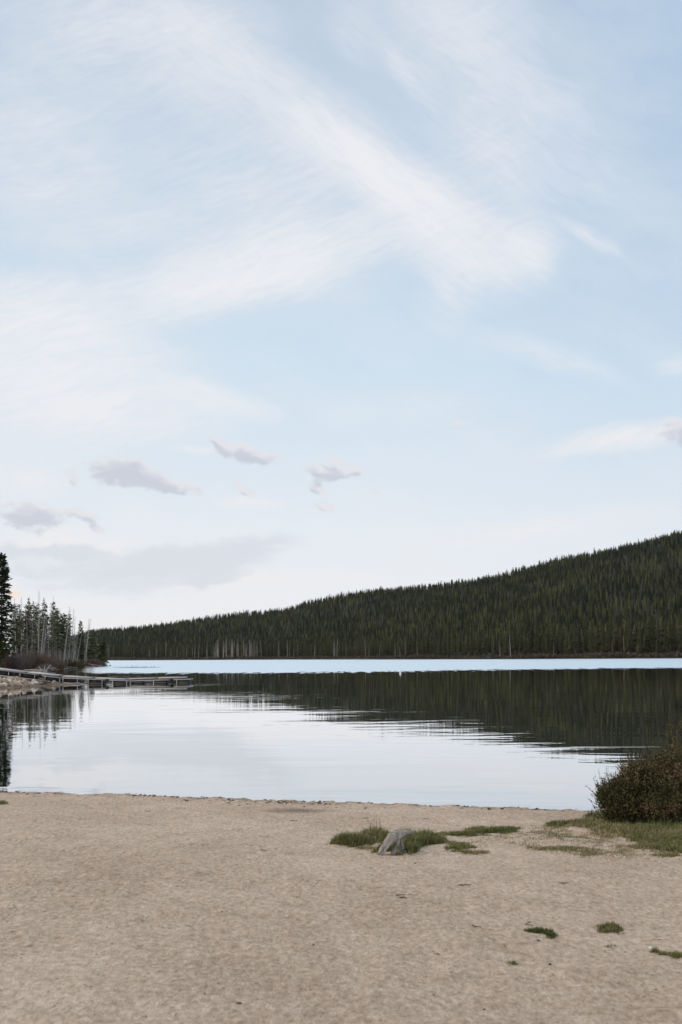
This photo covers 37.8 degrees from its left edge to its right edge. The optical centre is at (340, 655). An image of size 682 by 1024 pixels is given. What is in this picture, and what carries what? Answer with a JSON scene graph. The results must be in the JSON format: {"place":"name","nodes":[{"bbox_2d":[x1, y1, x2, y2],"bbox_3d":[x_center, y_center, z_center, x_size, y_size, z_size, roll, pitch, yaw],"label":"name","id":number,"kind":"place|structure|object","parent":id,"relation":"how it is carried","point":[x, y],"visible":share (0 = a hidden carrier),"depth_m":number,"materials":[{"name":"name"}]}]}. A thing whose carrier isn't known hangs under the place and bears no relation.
{"place":"outdoors","nodes":[
{"label":"outdoors","id":0,"kind":"place"},
{"bbox_2d":[0,659,107,687],"bbox_3d":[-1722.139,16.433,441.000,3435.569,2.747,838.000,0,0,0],"label":"lake bank","id":1,"kind":"structure","parent":0,"point":[62,683],"depth_m":96.11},
{"bbox_2d":[0,642,6,667],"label":"fir tree","id":2,"kind":"object","parent":1,"relation":"on","point":[2,650],"visible":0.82,"depth_m":198.87,"materials":[{"name":"green plant"}]},
{"bbox_2d":[0,648,14,668],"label":"willow shrub","id":3,"kind":"object","parent":1,"relation":"on","point":[9,664],"visible":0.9,"depth_m":199.67,"materials":[{"name":"brown plant"}]},
{"bbox_2d":[0,552,17,664],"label":"spruce tree","id":4,"kind":"object","parent":1,"relation":"on","point":[4,573],"visible":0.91,"depth_m":201.79,"materials":[{"name":"green plant"}]},
{"bbox_2d":[6,604,22,646],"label":"pine tree","id":5,"kind":"object","parent":1,"relation":"on","point":[16,624],"visible":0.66,"depth_m":216.25,"materials":[{"name":"green plant"}]},
{"bbox_2d":[12,598,16,654],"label":"dead tree","id":6,"kind":"object","parent":1,"relation":"on","point":[16,626],"visible":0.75,"depth_m":214.00,"materials":[{"name":"grey wood"}]},
{"bbox_2d":[10,608,20,648],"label":"pine tree","id":7,"kind":"object","parent":1,"relation":"on","point":[15,628],"visible":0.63,"depth_m":216.18,"materials":[{"name":"green plant"}]},
{"bbox_2d":[13,605,25,653],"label":"pine tree","id":8,"kind":"object","parent":1,"relation":"on","point":[23,647],"visible":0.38,"depth_m":221.96,"materials":[{"name":"green plant"}]},
{"bbox_2d":[17,597,23,652],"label":"dead tree","id":9,"kind":"object","parent":1,"relation":"on","point":[21,627],"visible":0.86,"depth_m":215.90,"materials":[{"name":"grey wood"}]},
{"bbox_2d":[17,614,27,652],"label":"pine tree","id":10,"kind":"object","parent":1,"relation":"on","point":[24,630],"visible":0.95,"depth_m":213.02,"materials":[{"name":"green plant"}]},
{"bbox_2d":[11,652,34,669],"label":"willow shrub","id":11,"kind":"object","parent":1,"relation":"on","point":[22,663],"visible":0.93,"depth_m":201.45,"materials":[{"name":"brown plant"}]},
{"bbox_2d":[23,614,31,656],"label":"dead conifer","id":12,"kind":"object","parent":1,"relation":"on","point":[27,615],"visible":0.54,"depth_m":223.94,"materials":[{"name":"grey wood"}]},
{"bbox_2d":[25,598,32,653],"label":"pine tree","id":13,"kind":"object","parent":1,"relation":"on","point":[28,608],"visible":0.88,"depth_m":225.94,"materials":[{"name":"green plant"}]},
{"bbox_2d":[0,668,64,682],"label":"dock section","id":14,"kind":"object","parent":1,"relation":"on","point":[6,672],"visible":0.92,"depth_m":97.06,"materials":[{"name":"grey wood"}]},
{"bbox_2d":[27,601,39,651],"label":"pine tree","id":15,"kind":"object","parent":1,"relation":"on","point":[33,607],"visible":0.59,"depth_m":227.90,"materials":[{"name":"green plant"}]},
{"bbox_2d":[20,651,50,668],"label":"willow shrub","id":16,"kind":"object","parent":1,"relation":"on","point":[36,663],"visible":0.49,"depth_m":206.94,"materials":[{"name":"plant"}]},
{"bbox_2d":[32,613,39,652],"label":"dead tree","id":17,"kind":"object","parent":1,"relation":"on","point":[34,633],"visible":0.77,"depth_m":225.02,"materials":[{"name":"grey wood"}]},
{"bbox_2d":[30,607,43,654],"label":"pine tree","id":18,"kind":"object","parent":1,"relation":"on","point":[34,626],"visible":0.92,"depth_m":223.66,"materials":[{"name":"green plant"}]},
{"bbox_2d":[32,593,44,656],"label":"dead tree","id":19,"kind":"object","parent":1,"relation":"on","point":[38,630],"visible":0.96,"depth_m":221.80,"materials":[{"name":"grey wood"}]},
{"bbox_2d":[30,653,54,665],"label":"willow shrub","id":20,"kind":"object","parent":1,"relation":"on","point":[49,662],"visible":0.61,"depth_m":209.00,"materials":[{"name":"brown plant"}]},
{"bbox_2d":[37,613,48,649],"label":"pine tree","id":21,"kind":"object","parent":1,"relation":"on","point":[40,633],"visible":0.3,"depth_m":238.65,"materials":[{"name":"green plant"}]},
{"bbox_2d":[40,614,47,655],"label":"dead tree","id":22,"kind":"object","parent":1,"relation":"on","point":[44,640],"visible":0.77,"depth_m":224.14,"materials":[{"name":"grey wood"}]},
{"bbox_2d":[33,663,54,670],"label":"willow shrub","id":23,"kind":"object","parent":1,"relation":"on","point":[42,666],"visible":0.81,"depth_m":200.54,"materials":[{"name":"grey plant"}]},
{"bbox_2d":[39,599,49,654],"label":"pine tree","id":24,"kind":"object","parent":1,"relation":"on","point":[45,608],"visible":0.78,"depth_m":231.91,"materials":[{"name":"green plant"}]},
{"bbox_2d":[46,607,55,654],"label":"dead tree","id":25,"kind":"object","parent":1,"relation":"on","point":[49,634],"visible":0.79,"depth_m":231.97,"materials":[{"name":"grey wood"}]},
{"bbox_2d":[46,615,55,655],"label":"pine tree","id":26,"kind":"object","parent":1,"relation":"on","point":[52,634],"visible":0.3,"depth_m":258.36,"materials":[{"name":"green plant"}]},
{"bbox_2d":[51,624,51,655],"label":"dead tree","id":27,"kind":"object","parent":1,"relation":"on","point":[51,639],"visible":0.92,"depth_m":225.90,"materials":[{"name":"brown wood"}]},
{"bbox_2d":[49,602,59,657],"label":"pine tree","id":28,"kind":"object","parent":1,"relation":"on","point":[54,624],"visible":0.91,"depth_m":235.89,"materials":[{"name":"green plant"}]},
{"bbox_2d":[49,656,60,669],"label":"willow shrub","id":29,"kind":"object","parent":1,"relation":"on","point":[55,664],"visible":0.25,"depth_m":213.58,"materials":[{"name":"brown plant"}]},
{"bbox_2d":[52,610,60,659],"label":"pine tree","id":30,"kind":"object","parent":1,"relation":"on","point":[57,649],"visible":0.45,"depth_m":249.90,"materials":[{"name":"green plant"}]},
{"bbox_2d":[56,658,67,669],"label":"willow shrub","id":31,"kind":"object","parent":1,"relation":"on","point":[62,665],"visible":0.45,"depth_m":221.00,"materials":[{"name":"brown plant"}]},
{"bbox_2d":[55,613,72,655],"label":"pine tree","id":32,"kind":"object","parent":1,"relation":"on","point":[63,625],"visible":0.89,"depth_m":237.81,"materials":[{"name":"green plant"}]},
{"bbox_2d":[62,607,70,661],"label":"dead tree","id":33,"kind":"object","parent":1,"relation":"on","point":[66,639],"visible":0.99,"depth_m":223.92,"materials":[{"name":"grey wood"}]},
{"bbox_2d":[66,615,72,661],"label":"dead tree","id":34,"kind":"object","parent":1,"relation":"on","point":[69,639],"visible":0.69,"depth_m":259.55,"materials":[{"name":"grey wood"}]},
{"bbox_2d":[66,614,74,651],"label":"pine tree","id":35,"kind":"object","parent":1,"relation":"on","point":[70,633],"visible":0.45,"depth_m":261.93,"materials":[{"name":"green plant"}]},
{"bbox_2d":[65,659,81,667],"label":"willow shrub","id":36,"kind":"object","parent":1,"relation":"on","point":[72,664],"visible":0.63,"depth_m":240.64,"materials":[{"name":"plant"}]},
{"bbox_2d":[71,612,76,659],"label":"dead tree","id":37,"kind":"object","parent":1,"relation":"on","point":[72,634],"visible":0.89,"depth_m":261.93,"materials":[{"name":"grey wood"}]},
{"bbox_2d":[72,617,78,659],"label":"dead tree","id":38,"kind":"object","parent":1,"relation":"on","point":[74,641],"visible":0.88,"depth_m":263.93,"materials":[{"name":"grey wood"}]},
{"bbox_2d":[68,659,87,667],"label":"willow shrub","id":39,"kind":"object","parent":1,"relation":"on","point":[83,664],"visible":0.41,"depth_m":252.94,"materials":[{"name":"plant"}]},
{"bbox_2d":[76,621,85,665],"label":"spruce tree","id":40,"kind":"object","parent":1,"relation":"on","point":[80,643],"visible":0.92,"depth_m":267.97,"materials":[{"name":"green plant"}]},
{"bbox_2d":[84,619,91,658],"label":"dead tree","id":41,"kind":"object","parent":1,"relation":"on","point":[87,641],"visible":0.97,"depth_m":271.93,"materials":[{"name":"grey wood"}]},
{"bbox_2d":[87,634,97,660],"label":"pine tree","id":42,"kind":"object","parent":1,"relation":"on","point":[93,654],"visible":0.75,"depth_m":284.77,"materials":[{"name":"green plant"}]},
{"bbox_2d":[85,658,102,666],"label":"willow shrub","id":43,"kind":"object","parent":1,"relation":"on","point":[94,662],"visible":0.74,"depth_m":277.87,"materials":[{"name":"brown plant"}]},
{"bbox_2d":[93,642,109,664],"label":"pine tree","id":44,"kind":"object","parent":1,"relation":"on","point":[101,649],"visible":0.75,"depth_m":291.66,"materials":[{"name":"green plant"}]},
{"bbox_2d":[100,645,110,665],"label":"pine tree","id":45,"kind":"object","parent":1,"relation":"on","point":[108,656],"visible":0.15,"depth_m":299.78,"materials":[{"name":"green plant"}]},
{"bbox_2d":[54,613,61,660],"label":"pine tree","id":46,"kind":"object","parent":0,"point":[54,635],"visible":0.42,"depth_m":251.72,"materials":[{"name":"green plant"}]},
{"bbox_2d":[0,792,681,1023],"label":"beach","id":47,"kind":"structure","parent":0,"point":[112,906],"depth_m":6.60,"materials":[{"name":"beige sand"}]},
{"bbox_2d":[0,800,8,804],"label":"grass tuft","id":48,"kind":"object","parent":47,"relation":"on","point":[4,802],"visible":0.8,"depth_m":14.79,"materials":[{"name":"green plant"}]},
{"bbox_2d":[1,790,578,811],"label":"wrack debris","id":49,"kind":"object","parent":47,"relation":"on","point":[144,795],"visible":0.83,"depth_m":15.42,"materials":[{"name":"brown plant"}]},
{"bbox_2d":[326,815,448,855],"bbox_3d":[0.478,1.908,10.646,1.217,0.340,1.644,0,0,25],"label":"grass clump","id":50,"kind":"object","parent":47,"relation":"on","point":[415,842],"visible":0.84,"depth_m":10.52,"materials":[{"name":"green plant"}]},
{"bbox_2d":[376,829,414,855],"bbox_3d":[0.533,1.853,9.800,0.210,0.261,0.420,0,0,39],"label":"tree stump","id":51,"kind":"object","parent":47,"relation":"on","point":[394,838],"visible":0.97,"depth_m":9.76,"materials":[{"name":"grey wood"}]},
{"bbox_2d":[438,824,538,854],"bbox_3d":[1.477,2.039,11.171,1.294,0.237,2.758,0,0,28],"label":"grass patch","id":52,"kind":"object","parent":47,"relation":"on","point":[473,830],"visible":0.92,"depth_m":11.48,"materials":[{"name":"green plant"}]},
{"bbox_2d":[506,960,517,964],"bbox_3d":[0.942,1.673,5.404,0.104,0.046,0.100,0,0,0],"label":"grass tuft","id":53,"kind":"object","parent":47,"relation":"on","point":[513,962],"visible":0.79,"depth_m":5.40,"materials":[{"name":"green plant"}]},
{"bbox_2d":[521,927,557,938],"bbox_3d":[1.237,1.711,6.164,0.233,0.066,0.222,0,0,0],"label":"grass tuft","id":54,"kind":"object","parent":47,"relation":"on","point":[546,932],"visible":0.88,"depth_m":6.17,"materials":[{"name":"green plant"}]},
{"bbox_2d":[595,920,623,933],"bbox_3d":[1.690,1.705,6.288,0.198,0.078,0.237,0,0,0],"label":"grass tuft","id":55,"kind":"object","parent":47,"relation":"on","point":[613,926],"visible":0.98,"depth_m":6.25,"materials":[{"name":"green plant"}]},
{"bbox_2d":[585,716,681,824],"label":"brown bush","id":56,"kind":"object","parent":47,"relation":"on","point":[652,787],"visible":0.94,"depth_m":12.52,"materials":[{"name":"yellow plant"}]},
{"bbox_2d":[649,946,681,958],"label":"grass tuft","id":57,"kind":"object","parent":47,"relation":"on","point":[675,954],"visible":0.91,"depth_m":5.61,"materials":[{"name":"green plant"}]},
{"bbox_2d":[0,658,681,810],"bbox_3d":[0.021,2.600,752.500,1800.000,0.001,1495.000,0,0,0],"label":"lake water","id":58,"kind":"structure","parent":0,"point":[557,734],"depth_m":35.10,"materials":[{"name":"liquid"}]},
{"bbox_2d":[62,675,131,683],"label":"dock section","id":59,"kind":"object","parent":58,"relation":"on","point":[69,679],"visible":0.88,"depth_m":97.11,"materials":[{"name":"grey wood"}]},
{"bbox_2d":[116,665,151,667],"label":"fallen tree","id":60,"kind":"object","parent":58,"relation":"in","point":[133,667],"visible":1,"depth_m":249.97,"materials":[{"name":"wood"}]},
{"bbox_2d":[127,677,192,683],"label":"dock section","id":61,"kind":"object","parent":58,"relation":"on","point":[161,680],"visible":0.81,"depth_m":98.65,"materials":[{"name":"grey wood"}]},
{"bbox_2d":[0,0,681,648],"label":"sky","id":62,"kind":"structure","parent":0,"point":[300,301],"materials":[{"name":"blue"}]},
{"bbox_2d":[76,537,681,659],"bbox_3d":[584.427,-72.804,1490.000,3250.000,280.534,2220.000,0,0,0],"label":"hill","id":63,"kind":"structure","parent":0,"point":[551,613],"depth_m":1022.60,"materials":[{"name":"green plant"}]},
{"bbox_2d":[283,641,286,656],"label":"conifer tree","id":64,"kind":"object","parent":63,"relation":"on","point":[285,653],"visible":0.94,"depth_m":718.36,"materials":[{"name":"green plant"}]},
{"bbox_2d":[291,640,294,655],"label":"conifer tree","id":65,"kind":"object","parent":63,"relation":"on","point":[292,651],"visible":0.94,"depth_m":709.39,"materials":[{"name":"green plant"}]},
{"bbox_2d":[328,636,331,655],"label":"conifer tree","id":66,"kind":"object","parent":63,"relation":"on","point":[329,649],"visible":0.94,"depth_m":671.43,"materials":[{"name":"green plant"}]},
{"bbox_2d":[339,639,342,655],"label":"conifer tree","id":67,"kind":"object","parent":63,"relation":"on","point":[340,649],"visible":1,"depth_m":654.68,"materials":[{"name":"green plant"}]},
{"bbox_2d":[12,617,680,658],"bbox_3d":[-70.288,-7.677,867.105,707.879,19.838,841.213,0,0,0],"label":"lakeside forest","id":68,"kind":"object","parent":63,"relation":"on","point":[148,654],"visible":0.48,"depth_m":639.53,"materials":[{"name":"green plant"}]},
{"bbox_2d":[37,530,681,656],"bbox_3d":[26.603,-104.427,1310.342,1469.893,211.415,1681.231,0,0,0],"label":"hillside forest","id":69,"kind":"object","parent":63,"relation":"on","point":[498,607],"visible":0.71,"depth_m":1049.14,"materials":[{"name":"green plant"}]},
{"bbox_2d":[371,637,374,655],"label":"conifer tree","id":70,"kind":"object","parent":63,"relation":"on","point":[372,648],"visible":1,"depth_m":621.00,"materials":[{"name":"green plant"}]},
{"bbox_2d":[99,650,681,659],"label":"shore brush","id":71,"kind":"object","parent":63,"relation":"on","point":[672,654],"visible":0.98,"depth_m":560.01,"materials":[{"name":"plant"}]},
{"bbox_2d":[389,638,392,654],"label":"conifer tree","id":72,"kind":"object","parent":63,"relation":"on","point":[390,652],"visible":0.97,"depth_m":607.15,"materials":[{"name":"green plant"}]},
{"bbox_2d":[408,633,411,655],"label":"conifer tree","id":73,"kind":"object","parent":63,"relation":"on","point":[410,645],"visible":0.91,"depth_m":597.39,"materials":[{"name":"green plant"}]},
{"bbox_2d":[412,631,415,653],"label":"conifer tree","id":74,"kind":"object","parent":63,"relation":"on","point":[413,648],"visible":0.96,"depth_m":590.84,"materials":[{"name":"green plant"}]},
{"bbox_2d":[415,635,420,653],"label":"conifer tree","id":75,"kind":"object","parent":63,"relation":"on","point":[417,647],"visible":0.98,"depth_m":589.74,"materials":[{"name":"green plant"}]},
{"bbox_2d":[438,639,441,654],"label":"conifer tree","id":76,"kind":"object","parent":63,"relation":"on","point":[440,649],"visible":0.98,"depth_m":574.52,"materials":[{"name":"green plant"}]},
{"bbox_2d":[452,634,456,655],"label":"conifer tree","id":77,"kind":"object","parent":63,"relation":"on","point":[454,649],"visible":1,"depth_m":564.55,"materials":[{"name":"green plant"}]},
{"bbox_2d":[477,629,481,651],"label":"conifer tree","id":78,"kind":"object","parent":63,"relation":"on","point":[479,646],"visible":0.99,"depth_m":555.23,"materials":[{"name":"green plant"}]},
{"bbox_2d":[487,636,489,654],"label":"conifer tree","id":79,"kind":"object","parent":63,"relation":"on","point":[488,643],"visible":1,"depth_m":543.67,"materials":[{"name":"green plant"}]},
{"bbox_2d":[498,626,503,654],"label":"conifer tree","id":80,"kind":"object","parent":63,"relation":"on","point":[500,642],"visible":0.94,"depth_m":539.78,"materials":[{"name":"green plant"}]},
{"bbox_2d":[504,632,508,654],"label":"conifer tree","id":81,"kind":"object","parent":63,"relation":"on","point":[506,651],"visible":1,"depth_m":530.71,"materials":[{"name":"green plant"}]},
{"bbox_2d":[512,627,518,654],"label":"conifer tree","id":82,"kind":"object","parent":63,"relation":"on","point":[515,645],"visible":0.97,"depth_m":527.98,"materials":[{"name":"green plant"}]},
{"bbox_2d":[519,623,523,654],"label":"conifer tree","id":83,"kind":"object","parent":63,"relation":"on","point":[521,641],"visible":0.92,"depth_m":533.04,"materials":[{"name":"green plant"}]},
{"bbox_2d":[528,624,534,653],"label":"conifer tree","id":84,"kind":"object","parent":63,"relation":"on","point":[531,643],"visible":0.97,"depth_m":528.68,"materials":[{"name":"green plant"}]},
{"bbox_2d":[549,625,555,653],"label":"conifer tree","id":85,"kind":"object","parent":63,"relation":"on","point":[551,645],"visible":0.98,"depth_m":516.26,"materials":[{"name":"green plant"}]},
{"bbox_2d":[555,635,558,650],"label":"conifer tree","id":86,"kind":"object","parent":63,"relation":"on","point":[556,648],"visible":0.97,"depth_m":517.48,"materials":[{"name":"green plant"}]},
{"bbox_2d":[559,634,563,654],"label":"conifer tree","id":87,"kind":"object","parent":63,"relation":"on","point":[561,647],"visible":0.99,"depth_m":516.64,"materials":[{"name":"green plant"}]},
{"bbox_2d":[575,626,581,653],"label":"conifer tree","id":88,"kind":"object","parent":63,"relation":"on","point":[578,649],"visible":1,"depth_m":503.00,"materials":[{"name":"green plant"}]},
{"bbox_2d":[588,620,595,652],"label":"conifer tree","id":89,"kind":"object","parent":63,"relation":"on","point":[591,637],"visible":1,"depth_m":498.66,"materials":[{"name":"green plant"}]},
{"bbox_2d":[593,618,601,651],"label":"conifer tree","id":90,"kind":"object","parent":63,"relation":"on","point":[597,644],"visible":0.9,"depth_m":502.71,"materials":[{"name":"green plant"}]},
{"bbox_2d":[599,624,606,652],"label":"conifer tree","id":91,"kind":"object","parent":63,"relation":"on","point":[603,644],"visible":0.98,"depth_m":497.37,"materials":[{"name":"green plant"}]},
{"bbox_2d":[607,622,614,652],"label":"conifer tree","id":92,"kind":"object","parent":63,"relation":"on","point":[610,643],"visible":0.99,"depth_m":497.39,"materials":[{"name":"green plant"}]},
{"bbox_2d":[613,631,617,651],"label":"conifer tree","id":93,"kind":"object","parent":63,"relation":"on","point":[615,646],"visible":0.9,"depth_m":500.67,"materials":[{"name":"green plant"}]},
{"bbox_2d":[618,618,624,651],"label":"conifer tree","id":94,"kind":"object","parent":63,"relation":"on","point":[621,643],"visible":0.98,"depth_m":498.45,"materials":[{"name":"green plant"}]},
{"bbox_2d":[623,621,627,645],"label":"conifer tree","id":95,"kind":"object","parent":63,"relation":"on","point":[625,635],"visible":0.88,"depth_m":496.37,"materials":[{"name":"green plant"}]},
{"bbox_2d":[625,621,632,653],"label":"conifer tree","id":96,"kind":"object","parent":63,"relation":"on","point":[628,642],"visible":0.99,"depth_m":490.25,"materials":[{"name":"green plant"}]},
{"bbox_2d":[632,617,638,652],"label":"conifer tree","id":97,"kind":"object","parent":63,"relation":"on","point":[635,637],"visible":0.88,"depth_m":494.33,"materials":[{"name":"green plant"}]},
{"bbox_2d":[637,619,643,652],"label":"conifer tree","id":98,"kind":"object","parent":63,"relation":"on","point":[641,648],"visible":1,"depth_m":486.58,"materials":[{"name":"green plant"}]},
{"bbox_2d":[643,624,648,653],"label":"conifer tree","id":99,"kind":"object","parent":63,"relation":"on","point":[646,648],"visible":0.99,"depth_m":490.13,"materials":[{"name":"green plant"}]},
{"bbox_2d":[647,628,650,652],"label":"conifer tree","id":100,"kind":"object","parent":63,"relation":"on","point":[649,639],"visible":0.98,"depth_m":490.74,"materials":[{"name":"green plant"}]},
{"bbox_2d":[661,621,668,652],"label":"conifer tree","id":101,"kind":"object","parent":63,"relation":"on","point":[665,645],"visible":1,"depth_m":482.39,"materials":[{"name":"green plant"}]},
{"bbox_2d":[667,620,672,650],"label":"conifer tree","id":102,"kind":"object","parent":63,"relation":"on","point":[670,638],"visible":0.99,"depth_m":484.95,"materials":[{"name":"green plant"}]},
{"bbox_2d":[672,630,676,649],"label":"conifer tree","id":103,"kind":"object","parent":63,"relation":"on","point":[674,644],"visible":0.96,"depth_m":482.87,"materials":[{"name":"green plant"}]},
{"bbox_2d":[509,815,681,860],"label":"grass","id":104,"kind":"structure","parent":0,"point":[663,838],"depth_m":11.09,"materials":[{"name":"green plant"}]},
{"bbox_2d":[582,808,681,826],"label":"tall grass","id":105,"kind":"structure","parent":0,"point":[589,814],"depth_m":12.43,"materials":[{"name":"green plant"}]}
]}

